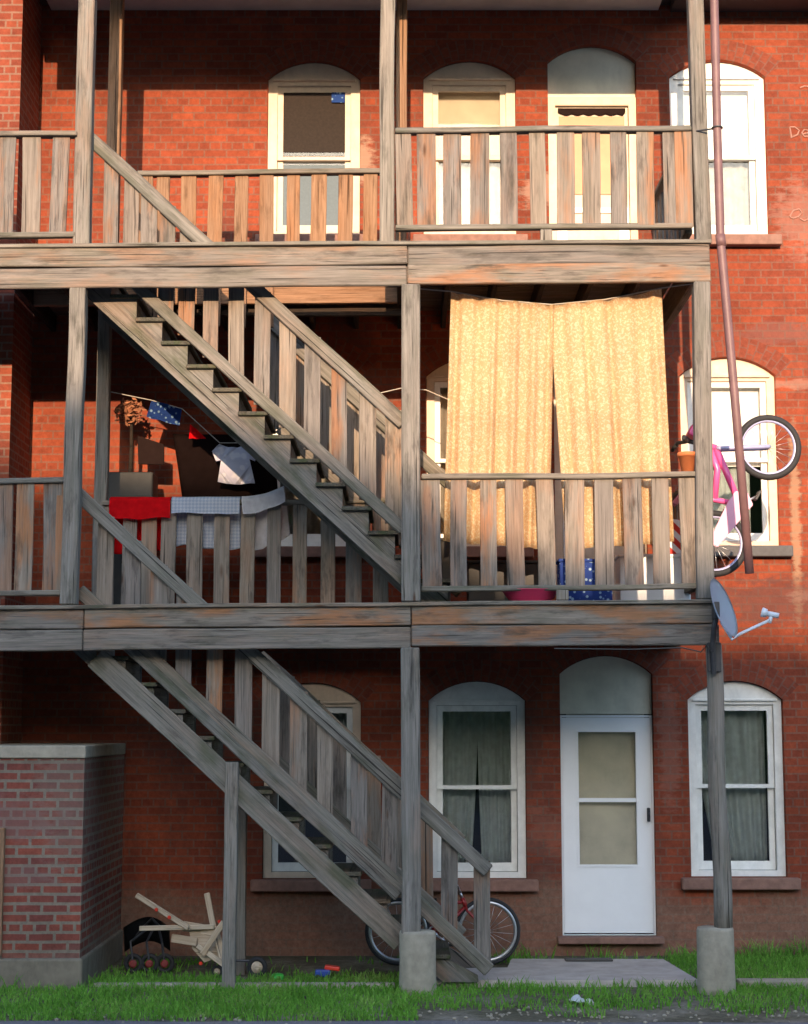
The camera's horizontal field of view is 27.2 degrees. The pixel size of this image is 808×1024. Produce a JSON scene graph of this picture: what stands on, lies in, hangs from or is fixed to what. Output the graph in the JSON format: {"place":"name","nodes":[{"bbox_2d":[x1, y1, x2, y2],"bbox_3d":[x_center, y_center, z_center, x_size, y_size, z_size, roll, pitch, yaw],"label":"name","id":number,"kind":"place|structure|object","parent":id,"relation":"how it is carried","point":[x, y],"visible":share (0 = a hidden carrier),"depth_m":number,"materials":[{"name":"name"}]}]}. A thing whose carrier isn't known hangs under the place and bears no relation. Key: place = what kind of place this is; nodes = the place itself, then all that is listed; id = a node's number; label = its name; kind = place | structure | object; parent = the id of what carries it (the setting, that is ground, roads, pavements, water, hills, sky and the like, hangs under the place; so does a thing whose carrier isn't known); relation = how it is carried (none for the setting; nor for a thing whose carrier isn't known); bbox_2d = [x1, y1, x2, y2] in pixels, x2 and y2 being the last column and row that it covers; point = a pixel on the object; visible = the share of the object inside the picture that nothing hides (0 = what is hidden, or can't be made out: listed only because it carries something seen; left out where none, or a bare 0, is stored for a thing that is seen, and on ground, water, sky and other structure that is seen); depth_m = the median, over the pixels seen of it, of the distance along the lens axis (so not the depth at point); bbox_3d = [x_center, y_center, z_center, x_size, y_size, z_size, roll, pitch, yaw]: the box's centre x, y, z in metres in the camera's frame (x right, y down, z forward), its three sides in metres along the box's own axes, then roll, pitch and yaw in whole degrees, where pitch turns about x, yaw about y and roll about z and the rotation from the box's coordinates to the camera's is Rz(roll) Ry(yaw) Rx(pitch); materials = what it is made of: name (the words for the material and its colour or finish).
{"place":"outdoors","nodes":[
{"label":"outdoors","id":0,"kind":"place"},
{"bbox_2d":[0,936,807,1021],"bbox_3d":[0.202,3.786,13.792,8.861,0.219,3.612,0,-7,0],"label":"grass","id":1,"kind":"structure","parent":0,"point":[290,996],"depth_m":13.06,"materials":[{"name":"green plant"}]},
{"bbox_2d":[0,956,807,1022],"bbox_3d":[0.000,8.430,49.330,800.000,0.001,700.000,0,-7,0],"label":"ground","id":2,"kind":"structure","parent":0,"point":[684,1014],"depth_m":12.71,"materials":[{"name":"soil"}]},
{"bbox_2d":[0,743,125,989],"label":"brick bulkhead","id":3,"kind":"object","parent":2,"relation":"on","point":[61,826],"visible":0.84,"depth_m":13.70,"materials":[{"name":"brick"}]},
{"bbox_2d":[123,917,174,972],"bbox_3d":[-2.206,3.759,14.541,0.460,0.462,0.300,0,-7,0],"label":"stroller","id":4,"kind":"object","parent":2,"relation":"on","point":[133,935],"visible":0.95,"depth_m":14.51,"materials":[{"name":"black fabric"}]},
{"bbox_2d":[135,893,266,977],"bbox_3d":[-1.727,3.602,14.233,1.142,0.702,0.278,0,-7,0],"label":"push cart","id":5,"kind":"object","parent":2,"relation":"on","point":[204,941],"visible":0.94,"depth_m":14.19,"materials":[{"name":"beige wood"}]},
{"bbox_2d":[93,982,394,988],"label":"kerb","id":6,"kind":"structure","parent":2,"relation":"on","point":[298,984],"depth_m":13.59,"materials":[{"name":"concrete"}]},
{"bbox_2d":[272,973,283,979],"bbox_3d":[-1.063,3.907,14.069,0.120,0.050,0.120,0,-7,0],"label":"toy dish","id":7,"kind":"object","parent":2,"relation":"on","point":[279,974],"visible":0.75,"depth_m":14.03,"materials":[{"name":"green plastic"}]},
{"bbox_2d":[73,489,492,988],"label":"staircase","id":8,"kind":"structure","parent":2,"relation":"on","point":[297,761],"depth_m":13.76,"materials":[{"name":"grey wood"}]},
{"bbox_2d":[315,964,339,979],"bbox_3d":[-0.641,3.861,14.020,0.211,0.123,0.129,0,-7,0],"label":"toy truck","id":9,"kind":"object","parent":2,"relation":"on","point":[327,970],"visible":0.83,"depth_m":14.01,"materials":[{"name":"blue plastic"}]},
{"bbox_2d":[0,0,735,995],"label":"wooden porch","id":10,"kind":"object","parent":2,"relation":"on","point":[344,276],"visible":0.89,"depth_m":14.05,"materials":[{"name":"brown wood"}]},
{"bbox_2d":[108,398,157,604],"bbox_3d":[-2.531,-0.062,15.583,0.425,2.047,0.340,0,-7,0],"label":"potted plant","id":11,"kind":"object","parent":10,"relation":"on","point":[129,483],"visible":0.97,"depth_m":15.44,"materials":[{"name":"brown plant"}]},
{"bbox_2d":[109,497,171,553],"bbox_3d":[-2.352,0.126,14.944,0.543,0.527,0.174,0,-7,0],"label":"towel","id":12,"kind":"object","parent":10,"relation":"hanging from","point":[139,509],"visible":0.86,"depth_m":14.89,"materials":[{"name":"red fabric"}]},
{"bbox_2d":[111,392,275,442],"bbox_3d":[-1.953,-0.881,15.486,1.637,0.497,0.007,0,-7,0],"label":"clothes line","id":13,"kind":"object","parent":10,"relation":"attached to","point":[183,410],"visible":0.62,"depth_m":15.49,"materials":[{"name":"fabric"}]},
{"bbox_2d":[147,401,181,425],"bbox_3d":[-2.221,-0.917,15.492,0.330,0.240,0.036,0,-7,0],"label":"cloth","id":14,"kind":"object","parent":13,"relation":"hanging from","point":[166,413],"visible":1,"depth_m":15.49,"materials":[{"name":"blue fabric"}]},
{"bbox_2d":[189,425,204,438],"bbox_3d":[-1.909,-0.745,15.467,0.158,0.138,0.034,0,-7,0],"label":"cloth","id":15,"kind":"object","parent":13,"relation":"hanging from","point":[194,433],"visible":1,"depth_m":15.46,"materials":[{"name":"red fabric"}]},
{"bbox_2d":[173,434,277,496],"bbox_3d":[-1.665,-0.412,15.597,0.996,0.648,0.060,0,-7,0],"label":"blanket","id":16,"kind":"object","parent":13,"relation":"hanging from","point":[198,467],"visible":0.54,"depth_m":15.60,"materials":[{"name":"fabric"}]},
{"bbox_2d":[212,444,254,484],"bbox_3d":[-1.560,-0.445,15.431,0.425,0.390,0.077,0,-7,0],"label":"shirt","id":17,"kind":"object","parent":13,"relation":"hanging from","point":[235,467],"visible":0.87,"depth_m":15.40,"materials":[{"name":"white fabric"}]},
{"bbox_2d":[171,497,240,549],"bbox_3d":[-1.767,0.097,14.949,0.607,0.472,0.176,0,-7,0],"label":"towel","id":18,"kind":"object","parent":10,"relation":"hanging from","point":[208,508],"visible":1,"depth_m":14.93,"materials":[{"name":"fabric"}]},
{"bbox_2d":[241,486,289,549],"bbox_3d":[-1.236,0.049,14.954,0.431,0.575,0.177,0,-7,0],"label":"towel","id":19,"kind":"object","parent":10,"relation":"hanging from","point":[259,505],"visible":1,"depth_m":14.95,"materials":[{"name":"white fabric"}]},
{"bbox_2d":[87,134,460,601],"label":"staircase","id":20,"kind":"structure","parent":10,"relation":"on","point":[336,429],"depth_m":14.20,"materials":[{"name":"brown wood"}]},
{"bbox_2d":[381,388,447,399],"bbox_3d":[0.201,-1.063,15.156,0.930,0.128,0.009,0,-7,0],"label":"wire","id":21,"kind":"object","parent":10,"relation":"attached to","point":[420,389],"visible":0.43,"depth_m":15.16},
{"bbox_2d":[441,538,450,600],"bbox_3d":[0.315,0.539,14.549,0.191,0.600,0.320,0,-7,0],"label":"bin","id":22,"kind":"object","parent":10,"relation":"on","point":[445,553],"visible":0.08,"depth_m":14.41,"materials":[{"name":"grey plastic"}]},
{"bbox_2d":[501,588,555,600],"bbox_3d":[1.056,0.710,13.982,0.500,0.105,0.500,0,-7,0],"label":"basin","id":23,"kind":"object","parent":10,"relation":"on","point":[532,594],"visible":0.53,"depth_m":13.81,"materials":[{"name":"pink plastic"}]},
{"bbox_2d":[420,283,692,304],"bbox_3d":[1.314,-1.867,14.293,2.454,0.206,0.010,0,-7,0],"label":"curtain rope","id":24,"kind":"object","parent":10,"relation":"attached to","point":[557,303],"visible":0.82,"depth_m":14.29,"materials":[{"name":"beige fabric"}]},
{"bbox_2d":[443,292,553,548],"bbox_3d":[0.806,-0.783,14.150,0.953,2.215,0.130,0,-7,0],"label":"curtain","id":25,"kind":"object","parent":24,"relation":"hanging from","point":[500,392],"visible":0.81,"depth_m":14.18,"materials":[{"name":"beige fabric"}]},
{"bbox_2d":[549,289,673,548],"bbox_3d":[1.753,-0.791,14.154,1.028,2.259,0.100,0,-7,2],"label":"curtain","id":26,"kind":"object","parent":24,"relation":"hanging from","point":[609,368],"visible":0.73,"depth_m":14.18,"materials":[{"name":"beige fabric"}]},
{"bbox_2d":[556,559,612,600],"bbox_3d":[1.539,0.601,14.259,0.464,0.383,0.280,0,-7,0],"label":"storage box","id":27,"kind":"object","parent":10,"relation":"on","point":[589,580],"visible":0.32,"depth_m":14.13,"materials":[{"name":"blue plastic"}]},
{"bbox_2d":[614,554,690,599],"bbox_3d":[2.152,0.598,14.491,0.626,0.437,0.360,0,-7,0],"label":"cooler","id":28,"kind":"object","parent":10,"relation":"on","point":[676,577],"visible":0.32,"depth_m":14.32,"materials":[{"name":"white plastic"}]},
{"bbox_2d":[670,520,680,553],"bbox_3d":[2.345,0.225,14.508,0.170,0.300,0.200,0,-7,0],"label":"package","id":29,"kind":"object","parent":28,"relation":"on","point":[675,546],"visible":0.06,"depth_m":14.40},
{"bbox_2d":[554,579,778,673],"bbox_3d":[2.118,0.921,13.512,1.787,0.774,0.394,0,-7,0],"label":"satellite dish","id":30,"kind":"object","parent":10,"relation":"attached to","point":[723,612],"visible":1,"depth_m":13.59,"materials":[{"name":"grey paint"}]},
{"bbox_2d":[677,451,694,470],"bbox_3d":[2.367,-0.412,13.954,0.168,0.165,0.168,0,-7,0],"label":"flower pot","id":31,"kind":"object","parent":10,"relation":"on","point":[686,459],"visible":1,"depth_m":13.90,"materials":[{"name":"ceramic"}]},
{"bbox_2d":[696,0,753,573],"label":"downspout","id":32,"kind":"object","parent":10,"relation":"attached to","point":[716,127],"visible":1,"depth_m":13.98,"materials":[{"name":"red paint"}]},
{"bbox_2d":[671,415,800,577],"bbox_3d":[2.740,-0.245,14.498,0.998,1.556,0.612,30,-6,4],"label":"bicycle","id":33,"kind":"object","parent":10,"relation":"hanging from","point":[728,516],"visible":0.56,"depth_m":14.48,"materials":[{"name":"pink metal"}]},
{"bbox_2d":[0,0,807,955],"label":"brick building","id":34,"kind":"structure","parent":2,"relation":"on","point":[564,792],"depth_m":16.04,"materials":[{"name":"brick"}]},
{"bbox_2d":[137,436,163,464],"bbox_3d":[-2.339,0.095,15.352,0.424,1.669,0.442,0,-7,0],"label":"folding chair","id":35,"kind":"object","parent":34,"relation":"attached to","point":[150,452],"visible":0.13,"depth_m":15.60,"materials":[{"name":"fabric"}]},
{"bbox_2d":[255,359,358,557],"bbox_3d":[-0.879,-0.519,16.181,1.120,1.957,0.370,0,-7,0],"label":"window","id":36,"kind":"structure","parent":34,"relation":"in","point":[313,522],"depth_m":16.12,"materials":[{"name":"white paint"}]},
{"bbox_2d":[255,63,362,240],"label":"window","id":37,"kind":"structure","parent":34,"relation":"in","point":[313,107],"depth_m":16.60,"materials":[{"name":"beige paint"}]},
{"bbox_2d":[250,683,370,891],"bbox_3d":[-0.865,2.585,15.784,1.120,1.922,0.369,0,-7,0],"label":"window","id":38,"kind":"structure","parent":34,"relation":"in","point":[345,707],"depth_m":15.73,"materials":[{"name":"beige paint"}]},
{"bbox_2d":[413,63,527,240],"bbox_3d":[0.648,-3.529,16.546,1.120,1.907,0.333,0,-7,0],"label":"window","id":39,"kind":"structure","parent":34,"relation":"in","point":[464,94],"depth_m":16.64,"materials":[{"name":"beige paint"}]},
{"bbox_2d":[420,363,533,557],"bbox_3d":[0.674,-0.519,16.181,1.120,1.957,0.371,0,-7,0],"label":"window","id":40,"kind":"structure","parent":34,"relation":"in","point":[437,381],"depth_m":16.24,"materials":[{"name":"beige paint"}]},
{"bbox_2d":[429,682,538,891],"bbox_3d":[0.689,2.580,15.812,1.120,1.938,0.423,0,-7,0],"label":"window","id":41,"kind":"structure","parent":34,"relation":"in","point":[455,732],"depth_m":15.89,"materials":[{"name":"white paint"}]},
{"bbox_2d":[548,97,637,239],"bbox_3d":[1.864,-3.060,16.505,0.872,2.120,0.110,0,-7,0],"label":"door","id":42,"kind":"structure","parent":34,"relation":"in","point":[600,111],"depth_m":16.56,"materials":[{"name":"beige paint"}]},
{"bbox_2d":[554,410,645,600],"bbox_3d":[1.888,0.010,16.123,0.872,2.000,0.090,0,-7,0],"label":"door","id":43,"kind":"structure","parent":34,"relation":"in","point":[589,553],"depth_m":16.08,"materials":[{"name":"beige paint"}]},
{"bbox_2d":[557,714,664,943],"bbox_3d":[1.913,2.833,15.710,0.980,2.357,0.285,0,-7,0],"label":"door","id":44,"kind":"structure","parent":34,"relation":"in","point":[607,799],"depth_m":15.76,"materials":[{"name":"white paint"}]},
{"bbox_2d":[669,63,781,246],"bbox_3d":[3.104,-3.528,16.550,1.150,1.907,0.341,0,-7,0],"label":"window","id":45,"kind":"structure","parent":34,"relation":"in","point":[742,90],"depth_m":16.63,"materials":[{"name":"white paint"}]},
{"bbox_2d":[680,359,792,556],"bbox_3d":[3.134,-0.523,16.181,1.130,1.949,0.370,0,-7,0],"label":"window","id":46,"kind":"structure","parent":34,"relation":"in","point":[755,384],"depth_m":16.25,"materials":[{"name":"beige paint"}]},
{"bbox_2d":[681,682,800,889],"bbox_3d":[3.130,2.569,15.790,1.100,1.923,0.376,0,-7,0],"label":"window","id":47,"kind":"structure","parent":34,"relation":"in","point":[746,786],"depth_m":15.86,"materials":[{"name":"white paint"}]},
{"bbox_2d":[8,999,807,1023],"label":"gravel","id":48,"kind":"structure","parent":2,"relation":"on","point":[549,1015],"depth_m":12.26,"materials":[{"name":"grey gravel"}]},
{"bbox_2d":[365,886,520,964],"bbox_3d":[0.357,3.680,14.944,1.302,0.710,0.574,-3,-8,19],"label":"bicycle","id":49,"kind":"object","parent":2,"relation":"on","point":[464,910],"visible":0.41,"depth_m":14.90,"materials":[{"name":"metal"}]},
{"bbox_2d":[436,959,696,986],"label":"path","id":50,"kind":"structure","parent":2,"relation":"on","point":[574,972],"depth_m":14.03,"materials":[{"name":"concrete"}]},
{"bbox_2d":[564,958,612,960],"bbox_3d":[1.632,3.957,14.788,0.420,0.018,0.120,0,-7,0],"label":"doormat","id":51,"kind":"object","parent":50,"relation":"on","point":[588,959],"visible":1,"depth_m":14.73,"materials":[{"name":"grey plastic"}]},
{"bbox_2d":[569,994,593,1004],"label":"litter","id":52,"kind":"object","parent":2,"relation":"on","point":[577,997],"visible":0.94,"depth_m":12.75,"materials":[{"name":"white paper"}]},
{"bbox_2d":[736,978,807,988],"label":"kerb","id":53,"kind":"structure","parent":2,"relation":"on","point":[777,981],"depth_m":13.58,"materials":[{"name":"concrete"}]},
{"bbox_2d":[0,1021,807,1023],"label":"road","id":54,"kind":"structure","parent":0,"point":[265,1022],"depth_m":12.00,"materials":[{"name":"grey asphalt"}]},
{"bbox_2d":[467,560,537,600],"bbox_3d":[0.906,0.653,14.786,0.714,0.424,0.320,0,-7,0],"label":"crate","id":55,"kind":"object","parent":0,"point":[474,574],"visible":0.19,"depth_m":14.64,"materials":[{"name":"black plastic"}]}
]}

